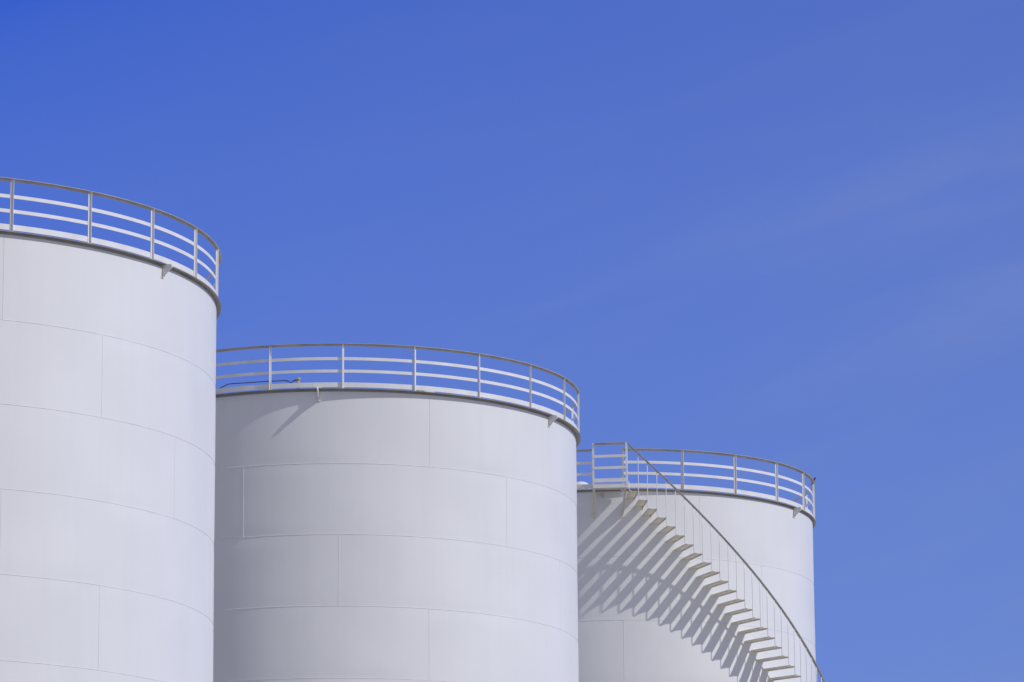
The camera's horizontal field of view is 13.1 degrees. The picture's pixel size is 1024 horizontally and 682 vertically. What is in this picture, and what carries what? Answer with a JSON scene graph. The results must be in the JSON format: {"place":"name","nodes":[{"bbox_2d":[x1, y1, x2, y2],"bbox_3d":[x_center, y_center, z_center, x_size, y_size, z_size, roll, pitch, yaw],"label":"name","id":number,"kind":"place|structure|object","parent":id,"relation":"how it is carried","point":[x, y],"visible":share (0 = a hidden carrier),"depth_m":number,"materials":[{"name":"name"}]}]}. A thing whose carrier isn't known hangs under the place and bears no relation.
{"place":"outdoors","nodes":[
{"label":"outdoors","id":0,"kind":"place"},
{"bbox_2d":[0,0,1023,681],"label":"sky","id":1,"kind":"structure","parent":0,"point":[788,232],"materials":[{"name":"blue"}]},
{"label":"ground","id":2,"kind":"structure","parent":0,"visible":0},
{"bbox_2d":[0,177,220,681],"bbox_3d":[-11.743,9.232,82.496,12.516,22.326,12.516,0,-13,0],"label":"storage tank","id":3,"kind":"object","parent":2,"relation":"on","point":[107,423],"visible":1,"depth_m":79.88,"materials":[{"name":"white metal"}]},
{"bbox_2d":[213,343,580,681],"bbox_3d":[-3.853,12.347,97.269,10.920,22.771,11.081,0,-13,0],"label":"storage tank","id":4,"kind":"object","parent":2,"relation":"on","point":[418,533],"visible":0.78,"depth_m":94.32,"materials":[{"name":"white metal"}]},
{"bbox_2d":[220,379,295,387],"bbox_3d":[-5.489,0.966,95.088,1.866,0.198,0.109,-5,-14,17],"label":"cable","id":5,"kind":"object","parent":4,"relation":"attached to","point":[258,381],"visible":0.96,"depth_m":95.04,"materials":[{"name":"black rubber"}]},
{"bbox_2d":[576,442,824,681],"bbox_3d":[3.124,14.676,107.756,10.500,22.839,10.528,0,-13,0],"label":"storage tank","id":6,"kind":"object","parent":2,"relation":"on","point":[674,584],"visible":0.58,"depth_m":105.70,"materials":[{"name":"white metal"}]}
]}

